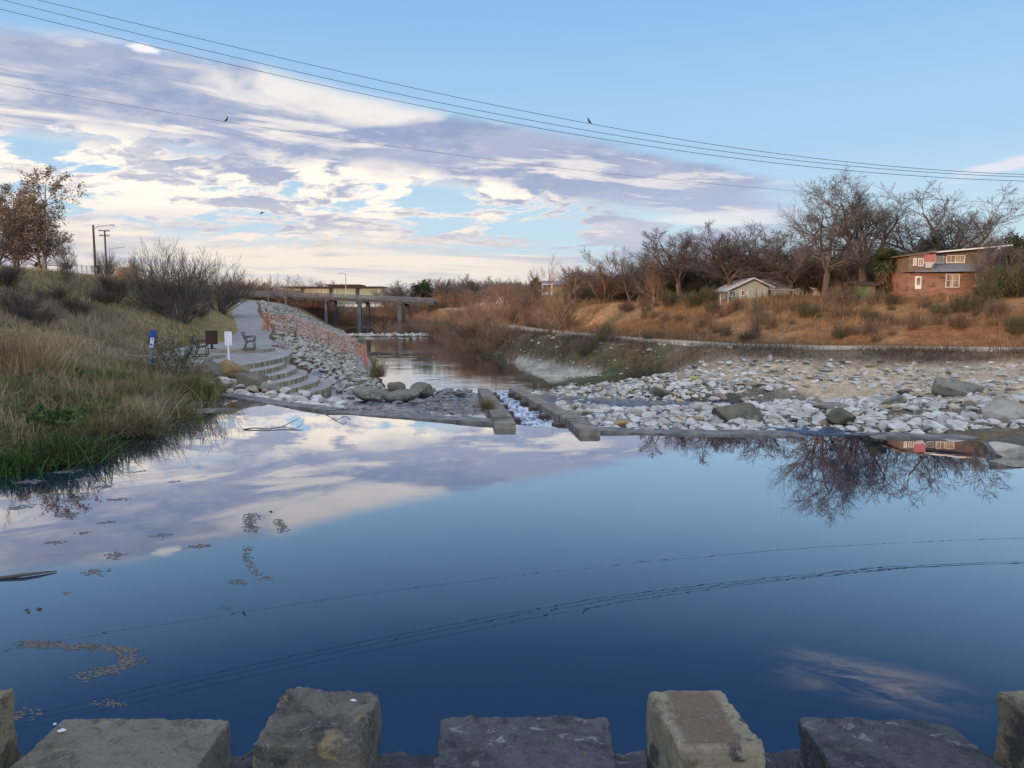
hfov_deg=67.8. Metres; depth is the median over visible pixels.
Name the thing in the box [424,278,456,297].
bare tree
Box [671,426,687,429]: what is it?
rock
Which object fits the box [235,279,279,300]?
valley shrub
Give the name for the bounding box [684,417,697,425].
rock
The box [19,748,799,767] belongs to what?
dam wall
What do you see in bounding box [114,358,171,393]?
dry stalks
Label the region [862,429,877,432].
rock
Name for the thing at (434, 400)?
rock
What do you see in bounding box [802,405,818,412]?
rock
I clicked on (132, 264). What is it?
bush
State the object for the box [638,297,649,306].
brush shrub
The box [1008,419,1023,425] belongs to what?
rock
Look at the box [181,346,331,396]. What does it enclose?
curved steps
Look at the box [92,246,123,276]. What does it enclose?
bush
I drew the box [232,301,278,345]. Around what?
path
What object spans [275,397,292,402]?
rock
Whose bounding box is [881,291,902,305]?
olive shrub
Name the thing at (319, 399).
rock
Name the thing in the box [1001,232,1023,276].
evergreen tree
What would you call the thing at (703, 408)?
rock
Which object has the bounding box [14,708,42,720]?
floating scum
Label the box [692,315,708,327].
brush shrub
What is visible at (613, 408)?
rock
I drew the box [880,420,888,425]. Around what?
rock
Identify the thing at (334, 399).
rock
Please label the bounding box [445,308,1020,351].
retaining wall
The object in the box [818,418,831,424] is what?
rock
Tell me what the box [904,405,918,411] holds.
rock
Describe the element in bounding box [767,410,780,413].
rock
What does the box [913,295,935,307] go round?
brush shrub
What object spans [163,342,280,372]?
terrace pavement
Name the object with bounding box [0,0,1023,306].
sky
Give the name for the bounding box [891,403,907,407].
rock
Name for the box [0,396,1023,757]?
pool water
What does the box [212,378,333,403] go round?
loose rocks
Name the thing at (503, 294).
bare tree
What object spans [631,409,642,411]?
rock
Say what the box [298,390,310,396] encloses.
rock
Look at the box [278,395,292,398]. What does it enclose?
rock
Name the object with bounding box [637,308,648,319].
brush shrub
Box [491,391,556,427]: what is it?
chute water
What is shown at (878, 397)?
rock
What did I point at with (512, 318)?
willow shrub
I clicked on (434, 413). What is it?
rock
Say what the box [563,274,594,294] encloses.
understory tree
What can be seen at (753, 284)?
green house
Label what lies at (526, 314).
willow shrub
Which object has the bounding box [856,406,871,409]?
rock
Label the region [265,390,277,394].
rock
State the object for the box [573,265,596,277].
bare tree
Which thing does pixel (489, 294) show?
bare tree
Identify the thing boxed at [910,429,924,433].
rock
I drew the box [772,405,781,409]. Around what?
rock
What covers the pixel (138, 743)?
stone block
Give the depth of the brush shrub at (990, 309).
40.14 m
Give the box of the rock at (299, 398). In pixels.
[293,396,308,400]
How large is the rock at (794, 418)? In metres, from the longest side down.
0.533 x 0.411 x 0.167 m
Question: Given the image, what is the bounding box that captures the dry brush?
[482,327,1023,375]
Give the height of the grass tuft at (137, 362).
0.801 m
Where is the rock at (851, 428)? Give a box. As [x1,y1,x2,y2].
[845,425,857,431]
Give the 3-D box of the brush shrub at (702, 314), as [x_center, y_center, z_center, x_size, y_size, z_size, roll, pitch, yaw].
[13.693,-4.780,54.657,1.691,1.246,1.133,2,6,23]
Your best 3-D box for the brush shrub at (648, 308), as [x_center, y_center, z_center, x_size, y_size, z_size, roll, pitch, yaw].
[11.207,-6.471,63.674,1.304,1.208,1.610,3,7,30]
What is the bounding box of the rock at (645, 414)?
[641,412,655,416]
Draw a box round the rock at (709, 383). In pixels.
[706,381,715,386]
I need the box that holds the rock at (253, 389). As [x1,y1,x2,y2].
[245,385,258,392]
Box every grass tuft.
[0,422,220,480]
[0,446,82,483]
[28,408,179,440]
[72,359,146,376]
[86,401,220,435]
[89,376,191,400]
[91,391,211,420]
[109,380,223,405]
[112,356,197,378]
[135,390,232,419]
[148,371,227,388]
[150,372,277,400]
[166,367,283,390]
[460,395,520,410]
[568,403,585,409]
[576,407,594,415]
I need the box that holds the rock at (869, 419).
[861,416,878,423]
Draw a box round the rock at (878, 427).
[871,424,885,429]
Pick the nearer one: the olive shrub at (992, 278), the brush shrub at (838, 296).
the olive shrub at (992, 278)
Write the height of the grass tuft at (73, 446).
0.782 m
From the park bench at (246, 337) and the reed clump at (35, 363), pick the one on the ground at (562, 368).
the reed clump at (35, 363)
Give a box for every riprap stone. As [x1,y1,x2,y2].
[297,361,306,365]
[326,378,336,384]
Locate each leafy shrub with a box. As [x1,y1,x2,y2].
[129,349,196,378]
[137,327,202,368]
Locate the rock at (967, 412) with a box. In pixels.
[960,410,975,415]
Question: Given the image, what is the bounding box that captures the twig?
[242,750,252,759]
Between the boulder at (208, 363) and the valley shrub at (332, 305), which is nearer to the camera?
the boulder at (208, 363)
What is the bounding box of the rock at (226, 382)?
[220,379,231,387]
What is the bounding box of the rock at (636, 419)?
[628,417,639,422]
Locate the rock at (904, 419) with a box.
[899,417,908,421]
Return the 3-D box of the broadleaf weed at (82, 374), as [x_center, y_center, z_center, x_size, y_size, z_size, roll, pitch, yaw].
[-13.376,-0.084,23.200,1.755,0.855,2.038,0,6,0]
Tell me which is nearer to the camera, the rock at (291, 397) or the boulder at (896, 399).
the boulder at (896, 399)
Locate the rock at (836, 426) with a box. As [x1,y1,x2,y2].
[829,425,844,428]
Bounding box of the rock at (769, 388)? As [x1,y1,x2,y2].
[765,386,773,390]
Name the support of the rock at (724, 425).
on the ground at (562, 368)
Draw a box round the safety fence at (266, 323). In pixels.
[261,311,367,366]
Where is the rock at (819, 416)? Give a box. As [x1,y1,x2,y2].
[812,413,825,420]
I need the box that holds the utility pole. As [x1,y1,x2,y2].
[98,229,109,265]
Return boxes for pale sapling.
[263,276,271,301]
[272,274,282,302]
[280,276,289,303]
[288,279,297,304]
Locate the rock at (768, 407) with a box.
[764,405,775,410]
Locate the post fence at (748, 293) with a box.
[716,289,793,303]
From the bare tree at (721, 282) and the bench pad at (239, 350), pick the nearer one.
the bench pad at (239, 350)
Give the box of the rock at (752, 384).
[744,382,764,386]
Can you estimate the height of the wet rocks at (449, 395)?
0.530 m
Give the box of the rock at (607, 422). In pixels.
[600,421,613,424]
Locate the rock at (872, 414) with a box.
[865,411,883,416]
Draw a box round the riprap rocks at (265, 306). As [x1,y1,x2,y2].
[257,300,381,388]
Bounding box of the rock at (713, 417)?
[710,415,720,420]
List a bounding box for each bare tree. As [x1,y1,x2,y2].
[0,185,33,264]
[52,238,77,285]
[369,282,405,306]
[383,280,414,308]
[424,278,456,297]
[446,278,471,305]
[447,277,478,306]
[453,273,487,299]
[457,287,480,307]
[467,276,495,303]
[472,284,501,307]
[473,277,499,303]
[477,280,526,310]
[492,280,519,300]
[503,281,531,310]
[507,267,547,313]
[509,279,529,292]
[513,277,528,292]
[522,284,547,297]
[527,254,582,333]
[552,285,579,332]
[554,265,592,300]
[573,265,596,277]
[575,266,616,290]
[578,246,639,302]
[595,228,711,295]
[600,274,636,289]
[612,246,658,301]
[619,258,645,283]
[634,254,668,302]
[635,252,712,279]
[642,257,711,293]
[675,218,782,290]
[687,249,742,289]
[690,264,712,282]
[701,220,825,286]
[710,243,788,284]
[735,224,837,295]
[737,246,820,286]
[747,288,764,343]
[763,169,892,300]
[770,259,839,294]
[774,261,842,286]
[794,163,940,280]
[795,253,848,284]
[817,250,877,284]
[826,177,1023,259]
[830,255,877,288]
[867,237,994,273]
[942,218,1015,266]
[962,242,1000,287]
[973,226,1023,282]
[992,236,1023,273]
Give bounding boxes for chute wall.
[478,388,520,428]
[508,387,599,435]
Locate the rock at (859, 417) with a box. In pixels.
[855,416,864,419]
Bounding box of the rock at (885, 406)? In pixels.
[879,404,894,408]
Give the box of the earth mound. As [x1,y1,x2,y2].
[114,267,138,284]
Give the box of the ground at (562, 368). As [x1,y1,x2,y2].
[0,269,1023,452]
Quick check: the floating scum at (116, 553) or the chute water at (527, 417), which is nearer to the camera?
the floating scum at (116, 553)
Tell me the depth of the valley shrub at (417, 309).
155.42 m
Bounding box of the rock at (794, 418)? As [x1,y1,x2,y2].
[791,416,803,420]
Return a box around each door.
[871,285,875,293]
[915,276,921,288]
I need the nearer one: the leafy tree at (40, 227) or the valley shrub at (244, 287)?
the leafy tree at (40, 227)
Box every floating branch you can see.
[0,571,56,578]
[244,417,303,429]
[326,404,345,414]
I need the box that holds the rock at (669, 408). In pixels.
[662,406,678,411]
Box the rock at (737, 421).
[728,418,743,425]
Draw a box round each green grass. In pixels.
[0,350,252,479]
[670,303,911,345]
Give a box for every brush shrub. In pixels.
[571,333,599,358]
[585,324,616,344]
[618,299,628,309]
[620,299,636,311]
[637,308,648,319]
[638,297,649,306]
[638,301,652,312]
[648,307,659,318]
[650,300,661,306]
[653,329,668,338]
[658,310,670,321]
[692,310,713,321]
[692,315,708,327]
[705,320,717,328]
[709,321,734,336]
[717,307,728,316]
[724,302,738,310]
[728,296,745,310]
[743,324,762,338]
[758,310,773,317]
[761,315,779,328]
[783,298,798,311]
[786,318,795,323]
[788,297,807,310]
[795,298,813,307]
[821,284,850,303]
[827,284,857,305]
[828,303,847,317]
[828,320,854,333]
[835,278,869,299]
[847,326,860,334]
[858,314,878,334]
[860,307,883,319]
[863,287,883,303]
[868,331,882,341]
[903,316,920,329]
[904,309,931,323]
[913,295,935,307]
[926,311,947,324]
[943,310,967,328]
[951,312,972,329]
[969,306,979,315]
[979,299,1004,318]
[984,295,1020,316]
[985,318,1000,325]
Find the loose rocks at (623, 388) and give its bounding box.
[531,355,1023,433]
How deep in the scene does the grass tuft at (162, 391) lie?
21.72 m
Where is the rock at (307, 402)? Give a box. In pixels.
[301,401,320,404]
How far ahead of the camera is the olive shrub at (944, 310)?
42.69 m
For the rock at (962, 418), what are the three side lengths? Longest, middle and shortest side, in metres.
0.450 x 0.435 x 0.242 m
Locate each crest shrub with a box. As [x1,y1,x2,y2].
[557,283,599,301]
[584,286,603,301]
[588,286,622,301]
[606,287,627,301]
[621,283,650,301]
[633,292,654,300]
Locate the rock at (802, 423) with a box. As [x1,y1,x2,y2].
[797,420,810,425]
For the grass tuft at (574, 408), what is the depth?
25.20 m
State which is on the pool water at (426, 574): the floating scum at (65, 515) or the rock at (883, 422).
the floating scum at (65, 515)
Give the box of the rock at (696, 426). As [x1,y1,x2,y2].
[689,423,700,428]
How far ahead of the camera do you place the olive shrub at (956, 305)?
43.17 m
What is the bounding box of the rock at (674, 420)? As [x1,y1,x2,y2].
[670,418,684,423]
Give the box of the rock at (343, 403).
[334,401,347,405]
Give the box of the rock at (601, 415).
[595,412,606,418]
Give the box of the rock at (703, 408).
[701,405,713,410]
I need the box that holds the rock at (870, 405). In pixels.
[866,403,879,407]
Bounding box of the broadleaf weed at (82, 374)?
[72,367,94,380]
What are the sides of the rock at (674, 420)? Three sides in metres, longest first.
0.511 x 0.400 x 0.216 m
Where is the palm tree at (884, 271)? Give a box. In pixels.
[867,245,900,294]
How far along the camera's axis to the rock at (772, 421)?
21.14 m
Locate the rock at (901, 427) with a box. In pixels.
[886,422,910,431]
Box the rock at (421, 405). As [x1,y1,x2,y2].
[415,404,427,406]
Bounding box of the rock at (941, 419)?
[932,417,953,421]
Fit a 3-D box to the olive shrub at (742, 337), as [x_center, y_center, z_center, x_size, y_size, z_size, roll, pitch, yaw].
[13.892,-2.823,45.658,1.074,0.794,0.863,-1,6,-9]
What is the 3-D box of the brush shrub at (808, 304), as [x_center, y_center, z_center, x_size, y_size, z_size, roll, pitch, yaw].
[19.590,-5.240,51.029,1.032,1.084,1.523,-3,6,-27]
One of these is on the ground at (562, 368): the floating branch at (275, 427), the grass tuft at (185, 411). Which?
the grass tuft at (185, 411)
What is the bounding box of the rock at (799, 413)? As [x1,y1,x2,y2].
[792,411,811,415]
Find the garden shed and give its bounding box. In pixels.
[843,281,880,301]
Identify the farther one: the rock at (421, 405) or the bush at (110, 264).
the bush at (110, 264)
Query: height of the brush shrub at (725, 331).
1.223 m
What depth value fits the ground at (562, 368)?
39.55 m
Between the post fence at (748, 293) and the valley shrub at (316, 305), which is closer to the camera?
the post fence at (748, 293)
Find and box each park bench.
[191,335,208,356]
[241,331,255,349]
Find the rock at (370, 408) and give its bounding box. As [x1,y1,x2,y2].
[361,406,377,409]
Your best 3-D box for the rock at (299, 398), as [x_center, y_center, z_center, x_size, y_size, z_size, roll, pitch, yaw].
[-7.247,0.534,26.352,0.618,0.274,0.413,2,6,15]
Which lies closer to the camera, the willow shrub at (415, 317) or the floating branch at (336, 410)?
the floating branch at (336, 410)
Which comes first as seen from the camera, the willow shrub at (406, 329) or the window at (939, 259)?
the window at (939, 259)
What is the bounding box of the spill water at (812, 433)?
[760,427,869,435]
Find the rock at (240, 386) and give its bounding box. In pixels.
[236,384,245,388]
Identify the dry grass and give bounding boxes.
[0,269,295,423]
[0,338,148,389]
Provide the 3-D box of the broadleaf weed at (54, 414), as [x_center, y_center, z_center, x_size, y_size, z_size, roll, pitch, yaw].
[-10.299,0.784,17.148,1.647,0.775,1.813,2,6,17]
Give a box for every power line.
[1,9,1011,180]
[4,0,1018,176]
[4,84,1003,202]
[39,0,1023,174]
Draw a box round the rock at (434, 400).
[425,398,440,401]
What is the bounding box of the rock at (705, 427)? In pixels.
[699,425,716,429]
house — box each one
[540,281,568,299]
[713,277,810,300]
[878,244,1012,298]
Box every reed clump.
[0,329,59,371]
[0,330,105,379]
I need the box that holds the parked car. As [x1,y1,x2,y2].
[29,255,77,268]
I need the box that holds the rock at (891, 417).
[888,415,901,419]
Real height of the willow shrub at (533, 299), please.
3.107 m
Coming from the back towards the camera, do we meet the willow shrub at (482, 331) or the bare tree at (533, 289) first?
the bare tree at (533, 289)
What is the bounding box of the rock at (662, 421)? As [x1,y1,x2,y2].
[658,417,671,425]
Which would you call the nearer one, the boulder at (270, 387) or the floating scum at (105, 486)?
the floating scum at (105, 486)
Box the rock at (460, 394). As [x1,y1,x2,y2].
[454,392,466,395]
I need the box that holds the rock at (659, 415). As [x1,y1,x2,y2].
[653,414,669,417]
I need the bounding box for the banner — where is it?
[923,254,935,267]
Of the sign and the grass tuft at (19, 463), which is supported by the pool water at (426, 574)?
the grass tuft at (19, 463)
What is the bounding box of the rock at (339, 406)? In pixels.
[334,404,345,408]
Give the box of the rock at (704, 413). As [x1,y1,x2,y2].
[695,411,710,416]
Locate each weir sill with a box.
[218,393,492,424]
[597,427,978,438]
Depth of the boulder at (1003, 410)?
19.29 m
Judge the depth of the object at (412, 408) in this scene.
28.77 m
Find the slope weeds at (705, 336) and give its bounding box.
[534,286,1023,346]
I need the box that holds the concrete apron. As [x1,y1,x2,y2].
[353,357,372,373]
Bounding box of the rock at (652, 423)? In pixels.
[643,421,658,425]
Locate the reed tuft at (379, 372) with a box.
[348,358,398,377]
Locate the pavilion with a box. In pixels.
[284,284,387,303]
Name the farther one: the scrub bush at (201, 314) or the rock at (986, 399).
the scrub bush at (201, 314)
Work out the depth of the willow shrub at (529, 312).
84.25 m
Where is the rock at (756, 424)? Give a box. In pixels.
[743,420,762,427]
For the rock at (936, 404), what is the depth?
22.70 m
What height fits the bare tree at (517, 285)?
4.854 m
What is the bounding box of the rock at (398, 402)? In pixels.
[392,400,402,403]
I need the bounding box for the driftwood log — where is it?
[368,352,398,353]
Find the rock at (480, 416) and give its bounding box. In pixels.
[472,415,485,417]
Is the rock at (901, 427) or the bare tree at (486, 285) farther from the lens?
the bare tree at (486, 285)
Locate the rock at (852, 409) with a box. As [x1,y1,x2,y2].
[846,407,859,411]
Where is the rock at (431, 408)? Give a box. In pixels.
[426,406,438,409]
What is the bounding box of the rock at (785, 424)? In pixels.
[777,421,794,426]
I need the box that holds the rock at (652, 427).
[642,426,658,429]
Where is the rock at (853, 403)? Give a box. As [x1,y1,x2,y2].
[845,402,859,406]
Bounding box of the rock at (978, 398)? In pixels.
[968,396,986,400]
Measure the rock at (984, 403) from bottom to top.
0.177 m
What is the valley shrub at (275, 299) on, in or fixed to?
on the ground at (562, 368)
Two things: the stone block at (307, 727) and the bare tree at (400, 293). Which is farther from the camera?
the bare tree at (400, 293)
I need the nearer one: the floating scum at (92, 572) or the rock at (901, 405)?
the floating scum at (92, 572)
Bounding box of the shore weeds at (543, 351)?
[497,335,573,374]
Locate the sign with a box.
[224,332,231,359]
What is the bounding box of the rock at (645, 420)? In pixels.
[643,419,657,421]
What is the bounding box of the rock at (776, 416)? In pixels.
[767,413,784,419]
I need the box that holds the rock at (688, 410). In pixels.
[682,409,694,412]
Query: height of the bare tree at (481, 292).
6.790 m
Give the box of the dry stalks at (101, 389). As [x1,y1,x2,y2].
[77,365,115,399]
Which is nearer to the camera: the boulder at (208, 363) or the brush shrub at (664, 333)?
the boulder at (208, 363)
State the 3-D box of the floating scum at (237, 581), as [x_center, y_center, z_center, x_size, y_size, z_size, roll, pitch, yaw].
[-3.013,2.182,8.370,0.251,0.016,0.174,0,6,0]
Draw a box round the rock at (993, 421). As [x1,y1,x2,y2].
[986,418,1001,424]
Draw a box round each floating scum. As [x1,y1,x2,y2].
[3,505,32,509]
[13,639,146,681]
[14,479,41,483]
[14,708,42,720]
[37,492,69,496]
[56,512,83,516]
[65,497,88,501]
[68,477,103,481]
[80,569,111,575]
[91,485,112,488]
[91,699,126,706]
[104,551,124,559]
[149,533,172,536]
[182,544,211,549]
[230,579,247,584]
[242,513,259,531]
[242,546,262,575]
[273,519,289,532]
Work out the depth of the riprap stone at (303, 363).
37.52 m
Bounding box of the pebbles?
[546,357,1023,432]
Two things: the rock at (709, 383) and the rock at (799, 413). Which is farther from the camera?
the rock at (709, 383)
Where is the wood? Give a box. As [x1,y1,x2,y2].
[186,274,507,299]
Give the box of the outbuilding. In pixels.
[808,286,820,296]
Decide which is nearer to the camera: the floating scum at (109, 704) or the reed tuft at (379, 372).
the floating scum at (109, 704)
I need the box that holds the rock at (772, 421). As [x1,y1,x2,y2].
[764,419,779,424]
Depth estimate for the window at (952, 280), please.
49.56 m
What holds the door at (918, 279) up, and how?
in the brown house at (946, 272)
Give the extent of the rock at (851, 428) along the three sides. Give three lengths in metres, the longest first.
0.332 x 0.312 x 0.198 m
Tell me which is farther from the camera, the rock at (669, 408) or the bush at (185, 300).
the bush at (185, 300)
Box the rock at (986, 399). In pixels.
[980,397,992,402]
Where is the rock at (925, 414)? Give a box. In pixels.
[919,412,935,417]
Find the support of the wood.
on the ground at (562, 368)
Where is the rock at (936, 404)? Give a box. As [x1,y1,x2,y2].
[926,401,940,408]
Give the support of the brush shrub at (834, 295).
on the ground at (562, 368)
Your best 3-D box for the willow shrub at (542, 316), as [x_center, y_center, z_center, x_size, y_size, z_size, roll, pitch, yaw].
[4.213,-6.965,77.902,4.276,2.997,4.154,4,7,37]
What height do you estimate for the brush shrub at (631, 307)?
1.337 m
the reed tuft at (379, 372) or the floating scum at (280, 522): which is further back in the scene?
the reed tuft at (379, 372)
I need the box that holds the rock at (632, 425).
[626,422,637,427]
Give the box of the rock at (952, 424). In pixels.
[946,419,968,429]
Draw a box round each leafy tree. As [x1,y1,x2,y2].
[0,163,87,269]
[0,180,48,266]
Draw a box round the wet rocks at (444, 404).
[340,395,475,411]
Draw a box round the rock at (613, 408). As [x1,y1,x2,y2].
[610,406,622,410]
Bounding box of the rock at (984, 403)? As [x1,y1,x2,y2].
[977,401,988,405]
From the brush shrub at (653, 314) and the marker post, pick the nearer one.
the marker post
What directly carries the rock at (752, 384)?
on the ground at (562, 368)
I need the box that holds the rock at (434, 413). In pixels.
[430,411,441,414]
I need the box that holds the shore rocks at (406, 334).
[346,332,426,336]
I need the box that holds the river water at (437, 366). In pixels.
[345,328,554,392]
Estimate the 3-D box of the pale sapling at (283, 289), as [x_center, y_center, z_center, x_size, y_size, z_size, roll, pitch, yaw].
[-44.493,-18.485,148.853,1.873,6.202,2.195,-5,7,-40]
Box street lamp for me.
[92,224,114,274]
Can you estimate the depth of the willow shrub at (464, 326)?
83.39 m
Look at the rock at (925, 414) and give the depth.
21.22 m
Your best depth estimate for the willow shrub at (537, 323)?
74.99 m
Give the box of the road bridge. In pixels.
[234,290,437,329]
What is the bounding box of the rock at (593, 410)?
[587,409,599,411]
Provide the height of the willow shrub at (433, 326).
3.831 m
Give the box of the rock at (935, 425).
[923,419,946,430]
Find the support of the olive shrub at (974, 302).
on the ground at (562, 368)
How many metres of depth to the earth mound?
68.74 m
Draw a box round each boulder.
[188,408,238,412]
[195,357,235,383]
[218,359,250,378]
[236,373,269,392]
[257,381,280,392]
[352,386,385,401]
[384,389,421,401]
[387,382,405,391]
[410,382,433,398]
[613,420,631,426]
[648,387,672,396]
[649,400,667,404]
[687,402,710,411]
[711,402,762,421]
[812,402,849,410]
[826,407,855,425]
[881,395,906,404]
[896,389,913,394]
[931,376,984,396]
[982,399,1023,422]
[986,441,1023,456]
[989,459,1023,466]
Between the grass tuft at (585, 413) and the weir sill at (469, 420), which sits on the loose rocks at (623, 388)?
the grass tuft at (585, 413)
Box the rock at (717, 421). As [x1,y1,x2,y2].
[708,419,721,423]
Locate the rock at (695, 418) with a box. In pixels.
[686,416,703,420]
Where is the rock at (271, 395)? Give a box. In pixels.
[263,393,277,396]
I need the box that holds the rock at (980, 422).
[972,419,991,425]
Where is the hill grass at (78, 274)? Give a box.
[0,264,235,340]
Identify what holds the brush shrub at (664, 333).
on the ground at (562, 368)
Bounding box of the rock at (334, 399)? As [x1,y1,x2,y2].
[326,397,341,402]
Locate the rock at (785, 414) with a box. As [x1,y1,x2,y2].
[780,411,793,416]
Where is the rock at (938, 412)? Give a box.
[932,411,944,414]
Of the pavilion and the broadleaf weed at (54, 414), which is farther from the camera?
the pavilion
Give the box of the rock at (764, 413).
[761,411,771,415]
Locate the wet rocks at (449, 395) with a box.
[377,387,474,398]
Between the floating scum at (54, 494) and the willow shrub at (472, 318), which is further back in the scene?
the willow shrub at (472, 318)
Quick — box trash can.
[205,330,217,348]
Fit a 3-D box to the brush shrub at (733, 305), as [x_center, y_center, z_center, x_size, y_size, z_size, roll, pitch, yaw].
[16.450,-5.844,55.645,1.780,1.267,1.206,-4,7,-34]
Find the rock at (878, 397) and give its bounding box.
[868,395,888,399]
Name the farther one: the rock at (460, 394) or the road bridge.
the road bridge
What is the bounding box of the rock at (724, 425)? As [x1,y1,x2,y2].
[717,423,730,426]
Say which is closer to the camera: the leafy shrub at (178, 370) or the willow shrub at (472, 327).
the leafy shrub at (178, 370)
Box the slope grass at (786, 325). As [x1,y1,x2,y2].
[509,292,1023,346]
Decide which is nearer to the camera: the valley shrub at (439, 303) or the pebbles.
the pebbles
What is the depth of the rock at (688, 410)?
23.79 m
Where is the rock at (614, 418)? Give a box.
[605,414,621,421]
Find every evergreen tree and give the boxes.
[409,279,452,310]
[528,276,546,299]
[644,285,660,298]
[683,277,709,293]
[794,264,840,295]
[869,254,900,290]
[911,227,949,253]
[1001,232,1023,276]
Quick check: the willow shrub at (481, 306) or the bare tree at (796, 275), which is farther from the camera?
the willow shrub at (481, 306)
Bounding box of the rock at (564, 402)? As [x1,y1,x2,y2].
[555,400,567,404]
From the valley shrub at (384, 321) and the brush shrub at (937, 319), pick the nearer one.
the brush shrub at (937, 319)
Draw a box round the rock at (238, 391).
[233,389,248,393]
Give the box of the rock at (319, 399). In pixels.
[310,397,323,402]
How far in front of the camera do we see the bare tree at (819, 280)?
60.35 m
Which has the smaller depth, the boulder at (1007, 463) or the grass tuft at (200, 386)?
the boulder at (1007, 463)
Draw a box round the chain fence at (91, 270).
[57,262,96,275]
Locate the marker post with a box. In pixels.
[148,330,156,361]
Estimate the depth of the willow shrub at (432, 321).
116.93 m
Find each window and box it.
[729,291,735,295]
[913,258,916,265]
[918,258,923,265]
[935,256,944,262]
[945,274,959,287]
[946,255,965,262]
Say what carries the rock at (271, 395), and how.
on the loose rocks at (264, 390)
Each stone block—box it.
[0,688,19,767]
[10,718,231,767]
[252,687,381,767]
[433,715,616,767]
[646,690,765,767]
[797,717,1004,767]
[993,690,1023,767]
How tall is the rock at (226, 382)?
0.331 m
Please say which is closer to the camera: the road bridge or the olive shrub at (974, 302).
the olive shrub at (974, 302)
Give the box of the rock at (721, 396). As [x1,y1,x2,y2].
[713,393,726,399]
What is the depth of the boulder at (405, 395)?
30.35 m
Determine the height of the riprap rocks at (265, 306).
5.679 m
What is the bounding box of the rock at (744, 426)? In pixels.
[738,424,754,429]
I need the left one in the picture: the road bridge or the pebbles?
the road bridge
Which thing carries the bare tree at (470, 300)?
on the ground at (562, 368)
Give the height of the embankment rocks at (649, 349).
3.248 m
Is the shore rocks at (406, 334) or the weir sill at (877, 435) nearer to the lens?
the weir sill at (877, 435)
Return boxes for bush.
[0,259,30,287]
[0,285,51,315]
[6,298,73,325]
[20,283,82,302]
[48,292,102,317]
[85,284,125,304]
[91,262,136,302]
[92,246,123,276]
[116,235,251,324]
[121,256,146,275]
[124,257,188,310]
[187,303,213,316]
[188,258,269,313]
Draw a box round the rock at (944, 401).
[938,399,947,404]
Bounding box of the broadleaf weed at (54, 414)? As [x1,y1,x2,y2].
[19,401,88,436]
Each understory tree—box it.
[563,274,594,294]
[635,269,672,296]
[657,265,709,294]
[709,272,737,287]
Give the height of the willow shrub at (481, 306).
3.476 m
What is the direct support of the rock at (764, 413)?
on the ground at (562, 368)
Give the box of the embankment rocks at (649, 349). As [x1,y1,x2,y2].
[470,332,991,376]
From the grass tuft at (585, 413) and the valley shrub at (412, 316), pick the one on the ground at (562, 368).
the valley shrub at (412, 316)
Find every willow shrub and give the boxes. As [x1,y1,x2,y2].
[364,317,409,333]
[395,318,420,331]
[400,307,440,331]
[400,323,414,332]
[408,311,443,332]
[410,317,431,332]
[414,330,453,340]
[421,312,447,332]
[422,313,449,334]
[425,318,449,336]
[435,302,503,334]
[437,312,455,330]
[440,318,452,335]
[441,330,481,351]
[442,313,465,335]
[446,300,479,323]
[448,307,508,337]
[450,313,482,340]
[452,314,489,337]
[458,312,502,332]
[472,302,495,313]
[473,334,503,353]
[475,316,511,336]
[477,310,531,343]
[478,303,508,317]
[479,297,518,322]
[481,300,520,316]
[494,308,517,322]
[501,295,534,322]
[503,350,518,361]
[514,302,553,326]
[517,303,554,327]
[519,289,557,306]
[522,308,560,328]
[531,302,557,328]
[565,319,578,326]
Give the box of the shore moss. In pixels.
[561,372,651,387]
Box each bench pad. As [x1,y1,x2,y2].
[182,354,224,359]
[196,348,274,352]
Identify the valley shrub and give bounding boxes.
[228,279,255,298]
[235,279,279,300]
[240,275,274,299]
[254,285,281,301]
[272,283,311,306]
[284,289,324,305]
[286,287,324,306]
[288,291,334,315]
[294,296,345,307]
[296,292,341,316]
[315,303,363,326]
[319,306,345,322]
[331,303,365,324]
[337,302,356,322]
[341,310,362,325]
[349,304,396,327]
[362,303,393,315]
[365,305,394,321]
[370,308,402,328]
[374,304,411,325]
[380,297,433,323]
[395,295,430,320]
[402,304,434,319]
[429,289,467,307]
[429,294,457,308]
[434,290,465,307]
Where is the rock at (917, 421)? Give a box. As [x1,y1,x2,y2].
[906,417,923,425]
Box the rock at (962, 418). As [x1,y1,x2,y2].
[952,416,970,422]
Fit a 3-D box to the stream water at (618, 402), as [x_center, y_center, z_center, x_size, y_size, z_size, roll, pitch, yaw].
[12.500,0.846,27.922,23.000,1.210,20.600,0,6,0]
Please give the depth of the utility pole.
102.51 m
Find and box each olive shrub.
[597,322,615,334]
[643,332,653,338]
[659,288,682,308]
[674,314,686,322]
[677,289,706,307]
[695,283,727,303]
[703,301,722,313]
[736,333,750,340]
[796,302,816,317]
[832,327,849,338]
[858,307,878,321]
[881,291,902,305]
[887,304,895,310]
[927,303,940,310]
[930,304,950,317]
[945,294,971,312]
[957,289,993,312]
[959,277,1009,303]
[977,263,1022,295]
[984,258,1023,297]
[1001,313,1023,335]
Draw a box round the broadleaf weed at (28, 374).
[14,368,60,385]
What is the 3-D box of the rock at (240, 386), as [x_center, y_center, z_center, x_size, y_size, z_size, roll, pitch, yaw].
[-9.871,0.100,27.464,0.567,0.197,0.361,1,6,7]

